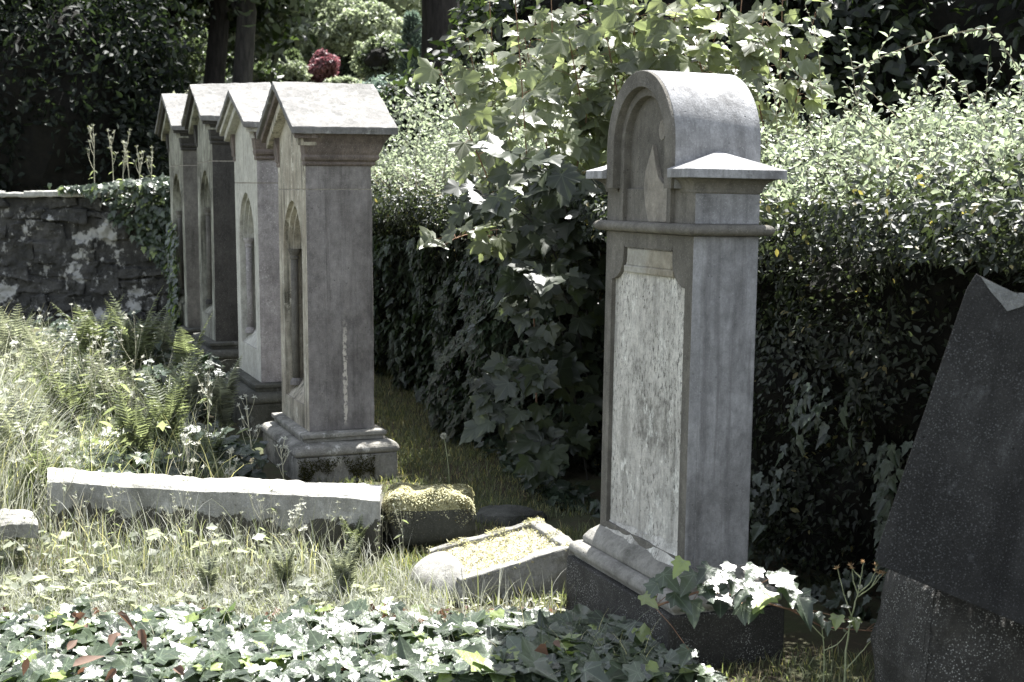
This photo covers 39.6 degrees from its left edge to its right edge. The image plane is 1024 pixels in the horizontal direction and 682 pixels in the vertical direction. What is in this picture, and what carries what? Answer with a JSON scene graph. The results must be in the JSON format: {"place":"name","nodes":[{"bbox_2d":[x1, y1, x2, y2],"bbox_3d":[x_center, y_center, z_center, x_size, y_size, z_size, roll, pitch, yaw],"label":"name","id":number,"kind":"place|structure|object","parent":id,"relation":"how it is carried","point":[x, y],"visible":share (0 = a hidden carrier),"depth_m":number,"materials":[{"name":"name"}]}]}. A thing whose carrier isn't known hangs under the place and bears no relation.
{"place":"outdoors","nodes":[
{"label":"outdoors","id":0,"kind":"place"},
{"bbox_2d":[0,304,149,517],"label":"tall grass","id":1,"kind":"structure","parent":0,"point":[6,384],"depth_m":7.53,"materials":[{"name":"plant"}]},
{"bbox_2d":[206,447,242,477],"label":"fern","id":2,"kind":"object","parent":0,"point":[221,474],"visible":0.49,"depth_m":7.23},
{"bbox_2d":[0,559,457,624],"bbox_3d":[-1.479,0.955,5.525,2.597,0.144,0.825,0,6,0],"label":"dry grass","id":3,"kind":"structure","parent":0,"point":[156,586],"depth_m":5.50,"materials":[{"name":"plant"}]},
{"bbox_2d":[0,67,880,681],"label":"ground","id":4,"kind":"structure","parent":0,"point":[798,633],"depth_m":6.16,"materials":[{"name":"plant"}]},
{"bbox_2d":[0,304,34,375],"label":"fern","id":5,"kind":"object","parent":4,"relation":"on","point":[18,332],"visible":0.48,"depth_m":10.19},
{"bbox_2d":[0,508,38,539],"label":"grave kerb","id":6,"kind":"structure","parent":4,"relation":"on","point":[23,526],"depth_m":5.92,"materials":[{"name":"stone"}]},
{"bbox_2d":[0,387,50,477],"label":"fern","id":7,"kind":"object","parent":4,"relation":"on","point":[9,423],"visible":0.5,"depth_m":7.47,"materials":[{"name":"plant"}]},
{"bbox_2d":[0,331,50,486],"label":"herbs","id":8,"kind":"object","parent":4,"relation":"on","point":[6,390],"visible":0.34,"depth_m":8.20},
{"bbox_2d":[15,409,57,512],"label":"weed stalk","id":9,"kind":"object","parent":4,"relation":"on","point":[30,431],"visible":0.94,"depth_m":6.61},
{"bbox_2d":[15,440,62,508],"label":"fern","id":10,"kind":"object","parent":4,"relation":"on","point":[32,464],"visible":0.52,"depth_m":6.97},
{"bbox_2d":[22,316,68,458],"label":"weed stalk","id":11,"kind":"object","parent":4,"relation":"on","point":[42,379],"visible":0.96,"depth_m":8.14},
{"bbox_2d":[14,317,85,398],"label":"fern","id":12,"kind":"object","parent":4,"relation":"on","point":[33,351],"visible":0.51,"depth_m":9.61,"materials":[{"name":"plant"}]},
{"bbox_2d":[0,437,106,563],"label":"tall grass","id":13,"kind":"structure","parent":4,"relation":"on","point":[30,503],"depth_m":6.54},
{"bbox_2d":[42,424,81,539],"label":"weed stalk","id":14,"kind":"object","parent":4,"relation":"on","point":[76,461],"visible":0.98,"depth_m":6.43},
{"bbox_2d":[19,340,120,437],"bbox_3d":[-2.586,0.360,8.270,0.505,0.707,0.439,5,8,38],"label":"fern","id":15,"kind":"object","parent":4,"relation":"on","point":[69,386],"visible":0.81,"depth_m":8.27,"materials":[{"name":"plant"}]},
{"bbox_2d":[0,190,171,320],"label":"rubble wall","id":16,"kind":"structure","parent":4,"relation":"on","point":[63,252],"depth_m":15.01,"materials":[{"name":"stone"}]},
{"bbox_2d":[47,173,172,277],"bbox_3d":[-3.431,-1.084,15.048,2.731,1.396,0.813,0,6,0],"label":"climbing ivy","id":17,"kind":"object","parent":16,"relation":"attached to","point":[152,242],"visible":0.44,"depth_m":14.71,"materials":[{"name":"green plant"}]},
{"bbox_2d":[52,296,122,374],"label":"fern","id":18,"kind":"object","parent":4,"relation":"on","point":[103,333],"visible":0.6,"depth_m":10.18,"materials":[{"name":"plant"}]},
{"bbox_2d":[0,319,177,506],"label":"herbs","id":19,"kind":"object","parent":4,"relation":"on","point":[164,424],"visible":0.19,"depth_m":7.95,"materials":[{"name":"plant"}]},
{"bbox_2d":[73,334,110,437],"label":"weed stalk","id":20,"kind":"object","parent":4,"relation":"on","point":[86,376],"visible":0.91,"depth_m":8.18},
{"bbox_2d":[0,0,199,192],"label":"evergreen shrub","id":21,"kind":"object","parent":4,"relation":"on","point":[70,73],"visible":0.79,"depth_m":17.31,"materials":[{"name":"green plant"}]},
{"bbox_2d":[87,338,115,433],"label":"weed stalk","id":22,"kind":"object","parent":4,"relation":"on","point":[99,394],"visible":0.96,"depth_m":7.90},
{"bbox_2d":[4,0,215,76],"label":"evergreen shrub","id":23,"kind":"object","parent":4,"relation":"on","point":[184,46],"visible":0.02,"depth_m":20.44,"materials":[{"name":"green plant"}]},
{"bbox_2d":[82,348,143,427],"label":"fern","id":24,"kind":"object","parent":4,"relation":"on","point":[103,378],"visible":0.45,"depth_m":8.63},
{"bbox_2d":[6,393,247,484],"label":"tall grass","id":25,"kind":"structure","parent":4,"relation":"on","point":[197,474],"depth_m":7.39,"materials":[{"name":"plant"}]},
{"bbox_2d":[34,306,226,468],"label":"tall grass","id":26,"kind":"structure","parent":4,"relation":"on","point":[129,388],"depth_m":8.52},
{"bbox_2d":[32,310,229,418],"bbox_3d":[-2.877,0.142,10.765,0.820,0.583,3.213,-4,7,-33],"label":"ground ivy","id":27,"kind":"object","parent":4,"relation":"on","point":[159,374],"visible":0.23,"depth_m":10.18,"materials":[{"name":"green plant"}]},
{"bbox_2d":[106,288,169,396],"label":"fern","id":28,"kind":"object","parent":4,"relation":"on","point":[129,338],"visible":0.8,"depth_m":10.03,"materials":[{"name":"plant"}]},
{"bbox_2d":[106,378,170,473],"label":"fern","id":29,"kind":"object","parent":4,"relation":"on","point":[142,430],"visible":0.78,"depth_m":7.46,"materials":[{"name":"plant"}]},
{"bbox_2d":[130,308,180,367],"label":"fern","id":30,"kind":"object","parent":4,"relation":"on","point":[165,346],"visible":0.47,"depth_m":10.44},
{"bbox_2d":[45,408,268,511],"bbox_3d":[-2.110,0.656,8.004,1.221,0.337,1.785,-3,7,-24],"label":"ground ivy","id":31,"kind":"object","parent":4,"relation":"on","point":[241,452],"visible":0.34,"depth_m":7.60,"materials":[{"name":"green plant"}]},
{"bbox_2d":[0,521,317,580],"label":"herbs","id":32,"kind":"object","parent":4,"relation":"on","point":[99,549],"visible":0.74,"depth_m":5.86,"materials":[{"name":"plant"}]},
{"bbox_2d":[137,354,201,450],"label":"fern","id":33,"kind":"object","parent":4,"relation":"on","point":[173,407],"visible":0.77,"depth_m":8.09,"materials":[{"name":"plant"}]},
{"bbox_2d":[0,481,340,592],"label":"tall grass","id":34,"kind":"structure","parent":4,"relation":"on","point":[144,565],"depth_m":5.87,"materials":[{"name":"plant"}]},
{"bbox_2d":[155,93,200,342],"bbox_3d":[-2.711,-0.840,12.443,0.633,2.611,1.097,-3,7,-21],"label":"gabled headstone","id":35,"kind":"object","parent":4,"relation":"on","point":[177,138],"visible":0.27,"depth_m":12.04,"materials":[{"name":"stone"}]},
{"bbox_2d":[164,220,181,331],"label":"climbing ivy","id":36,"kind":"object","parent":35,"relation":"attached to","point":[173,268],"visible":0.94,"depth_m":12.36,"materials":[{"name":"green plant"}]},
{"bbox_2d":[151,312,212,370],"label":"fern","id":37,"kind":"object","parent":4,"relation":"on","point":[184,347],"visible":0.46,"depth_m":9.99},
{"bbox_2d":[168,432,203,477],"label":"weed stalk","id":38,"kind":"object","parent":4,"relation":"on","point":[193,460],"visible":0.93,"depth_m":6.70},
{"bbox_2d":[164,342,209,412],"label":"fern","id":39,"kind":"object","parent":4,"relation":"on","point":[193,388],"visible":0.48,"depth_m":9.05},
{"bbox_2d":[173,19,233,88],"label":"garden shrub","id":40,"kind":"object","parent":4,"relation":"on","point":[198,68],"visible":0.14,"depth_m":28.34,"materials":[{"name":"green plant"}]},
{"bbox_2d":[0,569,408,614],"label":"herbs","id":41,"kind":"object","parent":4,"relation":"on","point":[30,575],"visible":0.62,"depth_m":5.47,"materials":[{"name":"plant"}]},
{"bbox_2d":[187,549,221,592],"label":"fern","id":42,"kind":"object","parent":4,"relation":"on","point":[209,570],"visible":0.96,"depth_m":5.58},
{"bbox_2d":[180,424,231,460],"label":"fern","id":43,"kind":"object","parent":4,"relation":"on","point":[215,443],"visible":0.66,"depth_m":7.67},
{"bbox_2d":[194,361,219,430],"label":"weed stalk","id":44,"kind":"object","parent":4,"relation":"on","point":[209,400],"visible":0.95,"depth_m":8.06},
{"bbox_2d":[96,0,318,106],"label":"tree","id":45,"kind":"object","parent":4,"relation":"on","point":[264,36],"visible":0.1,"depth_m":25.16,"materials":[{"name":"green plant"}]},
{"bbox_2d":[178,355,241,428],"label":"fern","id":46,"kind":"object","parent":4,"relation":"on","point":[222,396],"visible":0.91,"depth_m":8.97,"materials":[{"name":"plant"}]},
{"bbox_2d":[47,467,382,556],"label":"grave kerb","id":47,"kind":"structure","parent":4,"relation":"on","point":[231,496],"depth_m":6.31,"materials":[{"name":"stone"}]},
{"bbox_2d":[181,82,270,372],"bbox_3d":[-2.163,-0.686,11.015,0.632,2.621,0.987,-2,6,-21],"label":"gabled headstone","id":48,"kind":"object","parent":4,"relation":"on","point":[204,104],"visible":0.4,"depth_m":10.66,"materials":[{"name":"stone"}]},
{"bbox_2d":[216,90,281,437],"bbox_3d":[-1.577,-0.436,9.492,0.603,2.442,1.047,-3,7,-21],"label":"gabled headstone","id":49,"kind":"object","parent":4,"relation":"on","point":[257,244],"visible":0.4,"depth_m":9.13,"materials":[{"name":"stone"}]},
{"bbox_2d":[236,394,263,469],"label":"weed stalk","id":50,"kind":"object","parent":4,"relation":"on","point":[244,428],"visible":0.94,"depth_m":7.60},
{"bbox_2d":[170,0,339,83],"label":"tree","id":51,"kind":"object","parent":4,"relation":"on","point":[216,56],"visible":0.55,"depth_m":24.51,"materials":[{"name":"brown plant"}]},
{"bbox_2d":[208,0,320,82],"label":"tree","id":52,"kind":"object","parent":4,"relation":"on","point":[245,11],"visible":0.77,"depth_m":23.05,"materials":[{"name":"brown plant"}]},
{"bbox_2d":[253,59,282,83],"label":"garden shrub","id":53,"kind":"object","parent":4,"relation":"on","point":[266,78],"visible":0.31,"depth_m":29.38,"materials":[{"name":"green plant"}]},
{"bbox_2d":[0,602,552,681],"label":"leaf litter","id":54,"kind":"object","parent":4,"relation":"on","point":[274,613],"visible":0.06,"depth_m":5.20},
{"bbox_2d":[261,543,297,588],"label":"fern","id":55,"kind":"object","parent":4,"relation":"on","point":[277,563],"visible":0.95,"depth_m":5.62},
{"bbox_2d":[193,0,373,64],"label":"tree","id":56,"kind":"object","parent":4,"relation":"on","point":[306,56],"visible":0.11,"depth_m":36.89,"materials":[{"name":"green plant"}]},
{"bbox_2d":[0,560,567,631],"bbox_3d":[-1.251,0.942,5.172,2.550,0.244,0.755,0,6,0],"label":"tall grass","id":57,"kind":"structure","parent":4,"relation":"on","point":[341,600],"depth_m":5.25,"materials":[{"name":"plant"}]},
{"bbox_2d":[282,501,307,567],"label":"weed stalk","id":58,"kind":"object","parent":4,"relation":"on","point":[303,529],"visible":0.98,"depth_m":5.81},
{"bbox_2d":[278,57,312,81],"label":"garden shrub","id":59,"kind":"object","parent":4,"relation":"on","point":[299,70],"visible":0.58,"depth_m":32.33,"materials":[{"name":"green plant"}]},
{"bbox_2d":[283,48,310,81],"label":"shrub","id":60,"kind":"object","parent":4,"relation":"on","point":[293,54],"visible":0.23,"depth_m":33.33,"materials":[{"name":"green plant"}]},
{"bbox_2d":[194,526,429,596],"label":"tall grass","id":61,"kind":"structure","parent":4,"relation":"on","point":[362,569],"depth_m":5.75,"materials":[{"name":"plant"}]},
{"bbox_2d":[0,593,631,681],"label":"ground ivy","id":62,"kind":"object","parent":4,"relation":"on","point":[258,656],"visible":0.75,"depth_m":4.71,"materials":[{"name":"green plant"}]},
{"bbox_2d":[307,48,340,82],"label":"garden shrub","id":63,"kind":"object","parent":4,"relation":"on","point":[323,65],"visible":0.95,"depth_m":33.37,"materials":[{"name":"red plant"}]},
{"bbox_2d":[0,557,647,678],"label":"tall grass","id":64,"kind":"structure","parent":4,"relation":"on","point":[277,622],"depth_m":4.86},
{"bbox_2d":[256,82,398,482],"bbox_3d":[-1.069,-0.269,8.159,0.603,2.398,1.000,-2,7,-21],"label":"gabled headstone","id":65,"kind":"object","parent":4,"relation":"on","point":[325,142],"visible":0.92,"depth_m":7.84,"materials":[{"name":"stone"}]},
{"bbox_2d":[323,75,361,83],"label":"garden shrub","id":66,"kind":"object","parent":4,"relation":"on","point":[348,79],"visible":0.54,"depth_m":29.40,"materials":[{"name":"green plant"}]},
{"bbox_2d":[324,531,364,594],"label":"fern","id":67,"kind":"object","parent":4,"relation":"on","point":[345,564],"visible":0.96,"depth_m":5.47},
{"bbox_2d":[290,0,402,57],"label":"garden shrub","id":68,"kind":"object","parent":4,"relation":"on","point":[342,27],"visible":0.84,"depth_m":35.08,"materials":[{"name":"green plant"}]},
{"bbox_2d":[340,513,367,557],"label":"fern","id":69,"kind":"object","parent":4,"relation":"on","point":[358,525],"visible":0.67,"depth_m":6.07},
{"bbox_2d":[328,20,392,78],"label":"garden shrub","id":70,"kind":"object","parent":4,"relation":"on","point":[345,67],"visible":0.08,"depth_m":38.96,"materials":[{"name":"green plant"}]},
{"bbox_2d":[316,0,421,76],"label":"tree","id":71,"kind":"object","parent":4,"relation":"on","point":[401,7],"visible":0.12,"depth_m":38.41,"materials":[{"name":"green plant"}]},
{"bbox_2d":[348,30,401,79],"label":"garden shrub","id":72,"kind":"object","parent":4,"relation":"on","point":[360,46],"visible":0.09,"depth_m":32.84,"materials":[{"name":"green plant"}]},
{"bbox_2d":[355,34,400,81],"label":"garden shrub","id":73,"kind":"object","parent":4,"relation":"on","point":[372,61],"visible":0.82,"depth_m":30.33,"materials":[{"name":"green plant"}]},
{"bbox_2d":[357,72,416,141],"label":"garden shrub","id":74,"kind":"object","parent":4,"relation":"on","point":[377,81],"visible":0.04,"depth_m":16.13,"materials":[{"name":"green plant"}]},
{"bbox_2d":[395,9,421,76],"bbox_3d":[-1.795,-4.327,25.677,0.757,3.319,0.750,0,6,0],"label":"columnar conifer","id":75,"kind":"object","parent":4,"relation":"on","point":[411,19],"visible":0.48,"depth_m":25.44,"materials":[{"name":"green plant"}]},
{"bbox_2d":[379,64,465,156],"bbox_3d":[-0.905,-2.355,14.852,1.279,1.060,0.972,0,6,0],"label":"garden shrub","id":76,"kind":"object","parent":4,"relation":"on","point":[391,93],"visible":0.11,"depth_m":14.65,"materials":[{"name":"green plant"}]},
{"bbox_2d":[381,482,475,546],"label":"mossy kerb block","id":77,"kind":"structure","parent":4,"relation":"on","point":[435,514],"depth_m":6.26,"materials":[{"name":"stone"}]},
{"bbox_2d":[421,0,460,67],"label":"trunk","id":78,"kind":"object","parent":4,"relation":"on","point":[436,17],"depth_m":23.29,"materials":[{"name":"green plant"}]},
{"bbox_2d":[321,551,570,613],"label":"tall grass","id":79,"kind":"structure","parent":4,"relation":"on","point":[498,598],"depth_m":5.34,"materials":[{"name":"plant"}]},
{"bbox_2d":[307,350,595,559],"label":"short grass","id":80,"kind":"structure","parent":4,"relation":"on","point":[479,456],"depth_m":8.31,"materials":[{"name":"plant"}]},
{"bbox_2d":[445,0,495,64],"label":"bushy tree","id":81,"kind":"object","parent":4,"relation":"on","point":[462,25],"visible":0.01,"depth_m":18.36,"materials":[{"name":"green plant"}]},
{"bbox_2d":[409,516,575,605],"bbox_3d":[-0.107,0.933,5.782,0.646,0.328,0.588,-2,7,-19],"label":"grave surround","id":82,"kind":"object","parent":4,"relation":"on","point":[536,545],"visible":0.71,"depth_m":5.62,"materials":[{"name":"stone"}]},
{"bbox_2d":[403,361,595,512],"bbox_3d":[-0.256,0.497,9.331,0.463,0.306,4.806,-1,6,-13],"label":"ground ivy","id":83,"kind":"object","parent":4,"relation":"on","point":[560,488],"visible":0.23,"depth_m":7.48,"materials":[{"name":"green plant"}]},
{"bbox_2d":[446,0,565,193],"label":"maple sapling","id":84,"kind":"object","parent":4,"relation":"on","point":[541,28],"visible":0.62,"depth_m":8.72,"materials":[{"name":"green plant"}]},
{"bbox_2d":[382,0,635,153],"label":"bushy tree","id":85,"kind":"object","parent":4,"relation":"on","point":[503,9],"visible":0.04,"depth_m":13.44,"materials":[{"name":"green plant"}]},
{"bbox_2d":[475,504,546,525],"bbox_3d":[-0.009,0.850,6.871,0.363,0.094,0.274,0,6,0],"label":"flat stone","id":86,"kind":"object","parent":4,"relation":"on","point":[507,513],"visible":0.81,"depth_m":6.80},
{"bbox_2d":[411,0,612,401],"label":"maple sapling","id":87,"kind":"object","parent":4,"relation":"on","point":[572,146],"visible":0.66,"depth_m":7.22,"materials":[{"name":"green plant"}]},
{"bbox_2d":[441,132,607,490],"bbox_3d":[0.152,-0.126,7.200,0.979,1.846,0.972,0,6,0],"label":"maple sapling","id":88,"kind":"object","parent":4,"relation":"on","point":[539,446],"visible":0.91,"depth_m":7.15,"materials":[{"name":"green plant"}]},
{"bbox_2d":[483,587,683,681],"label":"tall grass","id":89,"kind":"structure","parent":4,"relation":"on","point":[621,645],"depth_m":4.67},
{"bbox_2d":[455,604,726,681],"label":"ground ivy","id":90,"kind":"object","parent":4,"relation":"on","point":[658,665],"visible":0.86,"depth_m":4.55,"materials":[{"name":"green plant"}]},
{"bbox_2d":[566,70,786,668],"bbox_3d":[0.579,0.138,5.060,0.445,2.157,0.863,-1,6,-21],"label":"round topped headstone","id":91,"kind":"object","parent":4,"relation":"on","point":[684,176],"visible":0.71,"depth_m":4.80,"materials":[{"name":"stone"}]},
{"bbox_2d":[638,555,874,666],"bbox_3d":[0.842,0.829,4.482,0.917,0.341,0.220,-1,6,-8],"label":"ivy trail","id":92,"kind":"object","parent":91,"relation":"on","point":[758,596],"visible":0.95,"depth_m":4.43,"materials":[{"name":"green plant"}]},
{"bbox_2d":[371,0,1023,598],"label":"overgrown hedge","id":93,"kind":"object","parent":4,"relation":"on","point":[859,298],"visible":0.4,"depth_m":5.71,"materials":[{"name":"green plant"}]},
{"bbox_2d":[372,231,583,478],"bbox_3d":[-0.668,-0.071,10.049,0.515,1.342,4.990,-2,7,-21],"label":"climbing ivy","id":94,"kind":"object","parent":93,"relation":"attached to","point":[471,335],"visible":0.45,"depth_m":9.41,"materials":[{"name":"green plant"}]},
{"bbox_2d":[496,0,616,149],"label":"maple sapling","id":95,"kind":"object","parent":93,"relation":"on","point":[512,67],"visible":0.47,"depth_m":8.13,"materials":[{"name":"green plant"}]},
{"bbox_2d":[539,0,685,299],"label":"maple sapling","id":96,"kind":"object","parent":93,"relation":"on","point":[556,45],"visible":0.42,"depth_m":7.30,"materials":[{"name":"green plant"}]},
{"bbox_2d":[588,0,716,132],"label":"maple sapling","id":97,"kind":"object","parent":93,"relation":"on","point":[654,24],"visible":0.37,"depth_m":7.17,"materials":[{"name":"green plant"}]},
{"bbox_2d":[609,0,735,84],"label":"maple sapling","id":98,"kind":"object","parent":93,"relation":"on","point":[681,4],"visible":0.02,"depth_m":7.83,"materials":[{"name":"green plant"}]},
{"bbox_2d":[623,0,742,74],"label":"maple sapling","id":99,"kind":"object","parent":93,"relation":"on","point":[648,60],"visible":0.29,"depth_m":7.09,"materials":[{"name":"green plant"}]},
{"bbox_2d":[661,0,791,138],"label":"maple sapling","id":100,"kind":"object","parent":93,"relation":"on","point":[747,58],"visible":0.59,"depth_m":6.89,"materials":[{"name":"green plant"}]},
{"bbox_2d":[589,371,912,623],"bbox_3d":[0.987,0.562,5.756,0.467,0.976,2.854,-2,7,-21],"label":"climbing ivy","id":101,"kind":"object","parent":93,"relation":"attached to","point":[882,496],"visible":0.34,"depth_m":5.31,"materials":[{"name":"green plant"}]},
{"bbox_2d":[708,0,834,195],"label":"maple sapling","id":102,"kind":"object","parent":93,"relation":"on","point":[797,49],"visible":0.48,"depth_m":7.39,"materials":[{"name":"green plant"}]},
{"bbox_2d":[536,0,935,200],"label":"bushy tree","id":103,"kind":"object","parent":4,"relation":"on","point":[747,5],"visible":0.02,"depth_m":11.65,"materials":[{"name":"green plant"}]},
{"bbox_2d":[812,559,886,681],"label":"withered flower plant","id":104,"kind":"object","parent":4,"relation":"on","point":[860,586],"visible":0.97,"depth_m":4.51,"materials":[{"name":"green plant"}]},
{"bbox_2d":[717,0,1012,198],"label":"bushy tree","id":105,"kind":"object","parent":4,"relation":"on","point":[866,21],"visible":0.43,"depth_m":11.04,"materials":[{"name":"green plant"}]},
{"bbox_2d":[870,569,1023,681],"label":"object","id":106,"kind":"object","parent":4,"relation":"on","point":[921,632],"visible":0.69,"depth_m":4.06,"materials":[{"name":"stone"}]},
{"bbox_2d":[875,274,1023,624],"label":"leaning slab","id":107,"kind":"structure","parent":106,"relation":"on","point":[954,526],"depth_m":3.94,"materials":[{"name":"stone"}]},
{"bbox_2d":[940,0,1023,203],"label":"bushy tree","id":108,"kind":"object","parent":4,"relation":"on","point":[1007,23],"visible":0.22,"depth_m":10.92,"materials":[{"name":"green plant"}]},
{"bbox_2d":[327,518,594,607],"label":"short grass","id":109,"kind":"structure","parent":0,"point":[415,556],"depth_m":6.00,"materials":[{"name":"plant"}]},
{"bbox_2d":[705,641,873,681],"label":"short grass","id":110,"kind":"structure","parent":0,"point":[863,663],"depth_m":4.71,"materials":[{"name":"plant"}]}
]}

